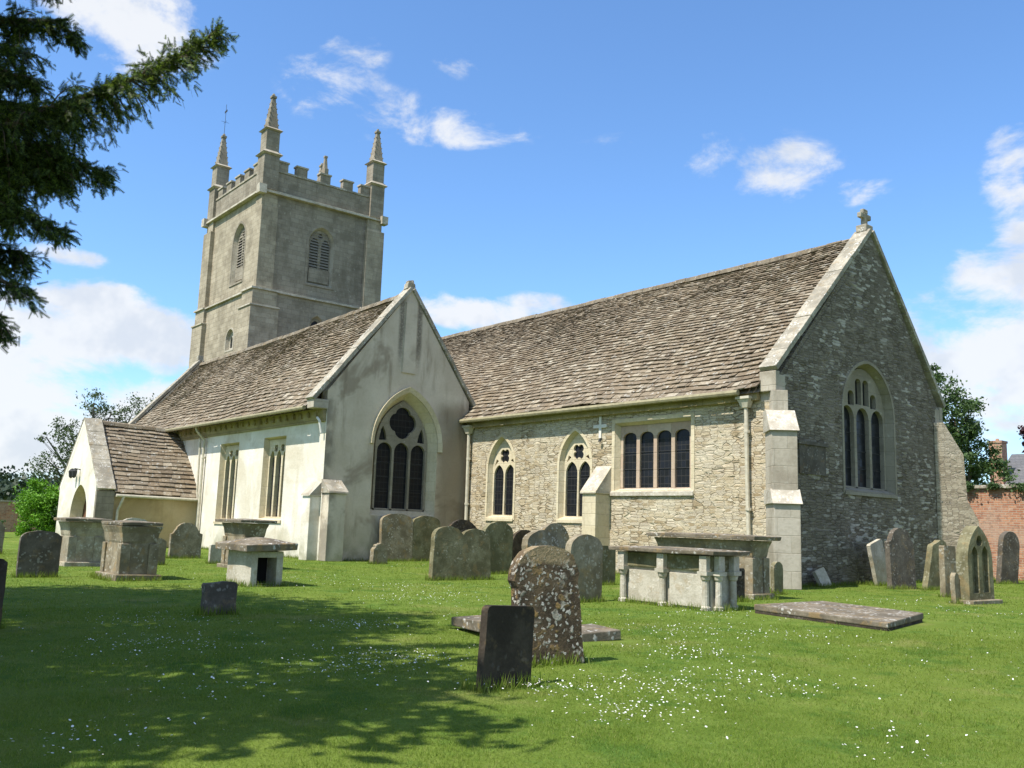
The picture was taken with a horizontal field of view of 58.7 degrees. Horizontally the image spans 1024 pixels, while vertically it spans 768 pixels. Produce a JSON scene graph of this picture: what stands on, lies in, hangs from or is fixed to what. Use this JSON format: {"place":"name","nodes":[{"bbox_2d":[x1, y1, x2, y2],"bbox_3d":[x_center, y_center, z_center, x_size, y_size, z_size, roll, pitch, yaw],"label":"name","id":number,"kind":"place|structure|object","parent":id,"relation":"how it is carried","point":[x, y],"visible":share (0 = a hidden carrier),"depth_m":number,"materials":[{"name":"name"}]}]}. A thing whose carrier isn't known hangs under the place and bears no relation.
{"place":"outdoors","nodes":[
{"label":"outdoors","id":0,"kind":"place"},
{"bbox_2d":[0,521,1023,767],"bbox_3d":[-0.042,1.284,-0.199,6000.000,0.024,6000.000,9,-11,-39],"label":"lawn","id":1,"kind":"structure","parent":0,"point":[248,757],"depth_m":7.71,"materials":[{"name":"green plant"}]},
{"bbox_2d":[0,521,4,551],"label":"headstone","id":2,"kind":"object","parent":1,"relation":"on","point":[2,530],"visible":0.81,"depth_m":26.40,"materials":[{"name":"grey stone"}]},
{"bbox_2d":[0,558,7,627],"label":"headstone","id":3,"kind":"object","parent":1,"relation":"on","point":[3,567],"visible":0.98,"depth_m":10.19,"materials":[{"name":"grey stone"}]},
{"bbox_2d":[0,500,36,531],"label":"brick wall","id":4,"kind":"structure","parent":1,"relation":"on","point":[6,509],"depth_m":52.12,"materials":[{"name":"brown brick"}]},
{"bbox_2d":[0,463,62,500],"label":"wood","id":5,"kind":"object","parent":1,"relation":"on","point":[7,488],"visible":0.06,"depth_m":185.60,"materials":[{"name":"green plant"}]},
{"bbox_2d":[8,477,59,536],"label":"round shrub","id":6,"kind":"object","parent":1,"relation":"on","point":[34,499],"visible":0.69,"depth_m":43.21,"materials":[{"name":"green plant"}]},
{"bbox_2d":[16,530,61,576],"bbox_3d":[-9.304,3.397,17.890,0.750,1.022,0.100,9,-12,-40],"label":"headstone","id":7,"kind":"object","parent":1,"relation":"on","point":[38,551],"visible":0.73,"depth_m":17.85,"materials":[{"name":"grey stone"}]},
{"bbox_2d":[50,506,57,525],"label":"dark shrub","id":8,"kind":"object","parent":1,"relation":"on","point":[55,512],"visible":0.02,"depth_m":43.06,"materials":[{"name":"green plant"}]},
{"bbox_2d":[54,517,111,566],"bbox_3d":[-10.501,3.888,22.114,1.061,1.293,1.208,9,-11,-39],"label":"chest tomb","id":9,"kind":"object","parent":1,"relation":"on","point":[82,542],"visible":0.86,"depth_m":21.79,"materials":[{"name":"beige stone"}]},
{"bbox_2d":[19,389,155,485],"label":"ash tree","id":10,"kind":"object","parent":1,"relation":"on","point":[93,413],"visible":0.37,"depth_m":67.53,"materials":[{"name":"green plant"}]},
{"bbox_2d":[0,0,240,352],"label":"yew tree","id":11,"kind":"object","parent":1,"relation":"on","point":[45,166],"visible":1,"depth_m":7.92,"materials":[{"name":"green plant"}]},
{"bbox_2d":[95,520,162,580],"bbox_3d":[-7.750,3.412,18.445,0.895,1.283,1.358,9,-11,-39],"label":"chest tomb","id":12,"kind":"object","parent":1,"relation":"on","point":[130,548],"visible":0.95,"depth_m":18.06,"materials":[{"name":"grey stone"}]},
{"bbox_2d":[124,518,147,521],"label":"headstone","id":13,"kind":"object","parent":1,"relation":"on","point":[137,519],"visible":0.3,"depth_m":26.17,"materials":[{"name":"stone"}]},
{"bbox_2d":[156,538,166,564],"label":"headstone","id":14,"kind":"object","parent":1,"relation":"on","point":[161,542],"visible":0.35,"depth_m":23.54,"materials":[{"name":"grey stone"}]},
{"bbox_2d":[168,523,202,557],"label":"headstone","id":15,"kind":"object","parent":1,"relation":"on","point":[185,539],"visible":0.75,"depth_m":27.61,"materials":[{"name":"grey stone"}]},
{"bbox_2d":[208,544,221,563],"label":"headstone","id":16,"kind":"object","parent":1,"relation":"on","point":[214,553],"visible":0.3,"depth_m":24.91,"materials":[{"name":"stone"}]},
{"bbox_2d":[200,581,237,614],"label":"headstone","id":17,"kind":"object","parent":1,"relation":"on","point":[223,594],"visible":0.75,"depth_m":12.14,"materials":[{"name":"grey stone"}]},
{"bbox_2d":[215,518,276,567],"bbox_3d":[-6.831,4.120,23.156,0.960,1.376,1.661,9,-11,-39],"label":"chest tomb","id":18,"kind":"object","parent":1,"relation":"on","point":[237,528],"visible":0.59,"depth_m":22.85,"materials":[{"name":"grey stone"}]},
{"bbox_2d":[215,537,297,586],"bbox_3d":[-5.020,3.474,17.760,1.058,0.964,1.518,9,-11,-39],"label":"table tomb","id":19,"kind":"object","parent":1,"relation":"on","point":[252,560],"visible":0.83,"depth_m":17.48,"materials":[{"name":"stone"}]},
{"bbox_2d":[369,543,386,563],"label":"headstone","id":20,"kind":"object","parent":1,"relation":"on","point":[378,552],"visible":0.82,"depth_m":27.79,"materials":[{"name":"grey stone"}]},
{"bbox_2d":[379,514,412,561],"bbox_3d":[-3.870,5.178,30.358,1.249,1.684,0.190,9,-11,-39],"label":"headstone","id":21,"kind":"object","parent":1,"relation":"on","point":[396,535],"visible":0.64,"depth_m":30.32,"materials":[{"name":"grey stone"}]},
{"bbox_2d":[412,516,439,560],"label":"headstone","id":22,"kind":"object","parent":1,"relation":"on","point":[424,527],"visible":0.59,"depth_m":31.00,"materials":[{"name":"grey stone"}]},
{"bbox_2d":[428,526,490,579],"bbox_3d":[-1.225,4.064,21.477,1.739,1.390,0.230,9,-11,-39],"label":"headstone","id":23,"kind":"object","parent":1,"relation":"on","point":[456,552],"visible":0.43,"depth_m":21.38,"materials":[{"name":"grey stone"}]},
{"bbox_2d":[448,520,476,531],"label":"headstone","id":24,"kind":"object","parent":1,"relation":"on","point":[462,525],"visible":0.18,"depth_m":25.54,"materials":[{"name":"grey stone"}]},
{"bbox_2d":[483,522,512,573],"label":"headstone","id":25,"kind":"object","parent":1,"relation":"on","point":[500,534],"visible":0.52,"depth_m":24.46,"materials":[{"name":"grey stone"}]},
{"bbox_2d":[476,605,534,689],"bbox_3d":[-0.050,2.192,7.367,0.574,0.794,0.075,10,-12,-44],"label":"headstone","id":26,"kind":"object","parent":1,"relation":"on","point":[506,641],"visible":0.66,"depth_m":7.33,"materials":[{"name":"grey stone"}]},
{"bbox_2d":[5,571,1021,758],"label":"daisies","id":27,"kind":"object","parent":1,"relation":"on","point":[517,679],"visible":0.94,"depth_m":7.89,"materials":[{"name":"white plant"}]},
{"bbox_2d":[55,93,978,589],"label":"church","id":28,"kind":"structure","parent":1,"relation":"on","point":[317,399],"depth_m":30.21,"materials":[{"name":"beige stone"}]},
{"bbox_2d":[512,530,530,559],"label":"headstone","id":29,"kind":"object","parent":1,"relation":"on","point":[518,535],"visible":0.15,"depth_m":28.04,"materials":[{"name":"grey stone"}]},
{"bbox_2d":[451,615,620,641],"bbox_3d":[0.283,2.914,11.021,1.812,0.277,1.322,4,-9,-15],"label":"ledger stone","id":30,"kind":"object","parent":1,"relation":"on","point":[592,632],"visible":0.37,"depth_m":10.74,"materials":[{"name":"grey stone"}]},
{"bbox_2d":[522,530,564,549],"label":"headstone","id":31,"kind":"object","parent":1,"relation":"on","point":[543,538],"visible":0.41,"depth_m":17.16,"materials":[{"name":"grey stone"}]},
{"bbox_2d":[508,546,583,664],"bbox_3d":[0.334,2.198,8.750,0.789,1.269,0.175,6,-10,-27],"label":"headstone","id":32,"kind":"object","parent":1,"relation":"on","point":[543,581],"visible":0.58,"depth_m":8.70,"materials":[{"name":"grey stone"}]},
{"bbox_2d":[540,523,568,546],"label":"headstone","id":33,"kind":"object","parent":1,"relation":"on","point":[560,529],"visible":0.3,"depth_m":19.59,"materials":[{"name":"grey stone"}]},
{"bbox_2d":[565,534,602,601],"bbox_3d":[1.280,3.340,16.234,0.803,1.302,0.150,9,-11,-39],"label":"headstone","id":34,"kind":"object","parent":1,"relation":"on","point":[585,551],"visible":0.57,"depth_m":16.21,"materials":[{"name":"grey stone"}]},
{"bbox_2d":[602,545,615,584],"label":"headstone","id":35,"kind":"object","parent":1,"relation":"on","point":[609,564],"visible":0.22,"depth_m":21.06,"materials":[{"name":"grey stone"}]},
{"bbox_2d":[608,546,749,610],"bbox_3d":[2.931,3.436,16.182,1.060,1.063,2.418,9,-11,-39],"label":"chest tomb","id":36,"kind":"object","parent":1,"relation":"on","point":[684,576],"visible":0.91,"depth_m":15.70,"materials":[{"name":"stone"}]},
{"bbox_2d":[646,532,780,599],"bbox_3d":[4.209,3.861,19.243,0.930,1.404,2.862,9,-11,-39],"label":"chest tomb","id":37,"kind":"object","parent":1,"relation":"on","point":[755,564],"visible":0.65,"depth_m":18.40,"materials":[{"name":"grey stone"}]},
{"bbox_2d":[737,568,744,601],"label":"headstone","id":38,"kind":"object","parent":1,"relation":"on","point":[740,585],"visible":0.36,"depth_m":17.39,"materials":[{"name":"grey stone"}]},
{"bbox_2d":[770,561,782,593],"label":"headstone","id":39,"kind":"object","parent":1,"relation":"on","point":[776,575],"visible":0.8,"depth_m":19.85,"materials":[{"name":"grey stone"}]},
{"bbox_2d":[812,567,830,586],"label":"headstone","id":40,"kind":"object","parent":1,"relation":"on","point":[820,575],"visible":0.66,"depth_m":23.10,"materials":[{"name":"stone"}]},
{"bbox_2d":[754,601,922,630],"bbox_3d":[5.376,3.706,14.424,2.002,0.245,3.093,6,-10,-27],"label":"ledger stone","id":41,"kind":"object","parent":1,"relation":"on","point":[874,618],"visible":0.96,"depth_m":14.02,"materials":[{"name":"grey stone"}]},
{"bbox_2d":[866,539,886,585],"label":"headstone","id":42,"kind":"object","parent":1,"relation":"on","point":[876,554],"visible":0.67,"depth_m":24.59,"materials":[{"name":"stone"}]},
{"bbox_2d":[884,528,915,588],"bbox_3d":[10.004,4.557,23.437,0.992,1.675,0.207,7,-10,-31],"label":"headstone","id":43,"kind":"object","parent":1,"relation":"on","point":[899,556],"visible":0.8,"depth_m":23.36,"materials":[{"name":"grey stone"}]},
{"bbox_2d":[922,540,946,589],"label":"headstone","id":44,"kind":"object","parent":1,"relation":"on","point":[931,577],"visible":0.49,"depth_m":23.59,"materials":[{"name":"beige stone"}]},
{"bbox_2d":[939,545,955,596],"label":"headstone","id":45,"kind":"object","parent":1,"relation":"on","point":[947,561],"visible":0.68,"depth_m":20.79,"materials":[{"name":"grey stone"}]},
{"bbox_2d":[950,573,959,603],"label":"headstone","id":46,"kind":"object","parent":1,"relation":"on","point":[954,586],"visible":0.82,"depth_m":18.77,"materials":[{"name":"grey stone"}]},
{"bbox_2d":[930,362,1020,484],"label":"broadleaf tree","id":47,"kind":"object","parent":1,"relation":"on","point":[963,434],"visible":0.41,"depth_m":46.78,"materials":[{"name":"green plant"}]},
{"bbox_2d":[956,526,1002,604],"bbox_3d":[9.741,3.849,19.122,1.093,1.717,0.496,7,-10,-32],"label":"headstone","id":48,"kind":"object","parent":1,"relation":"on","point":[974,567],"visible":0.95,"depth_m":19.00,"materials":[{"name":"beige stone"}]},
{"bbox_2d":[967,484,1023,580],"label":"brick wall","id":49,"kind":"structure","parent":1,"relation":"on","point":[997,512],"depth_m":31.11,"materials":[{"name":"red brick"}]},
{"bbox_2d":[966,483,1023,493],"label":"ivy","id":50,"kind":"object","parent":49,"relation":"attached to","point":[992,486],"visible":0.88,"depth_m":31.13,"materials":[{"name":"green plant"}]},
{"bbox_2d":[996,531,1019,583],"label":"headstone","id":51,"kind":"object","parent":1,"relation":"on","point":[1008,550],"visible":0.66,"depth_m":28.03,"materials":[{"name":"grey stone"}]},
{"bbox_2d":[1017,425,1023,452],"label":"tree","id":52,"kind":"object","parent":1,"relation":"on","point":[1021,431],"visible":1,"depth_m":42.19,"materials":[{"name":"green plant"}]},
{"bbox_2d":[0,0,1023,483],"label":"sky","id":53,"kind":"structure","parent":0,"point":[540,156],"materials":[{"name":"blue"}]},
{"bbox_2d":[988,439,1023,483],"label":"house","id":54,"kind":"structure","parent":0,"point":[1016,463],"depth_m":57.90,"materials":[{"name":"orange brick"}]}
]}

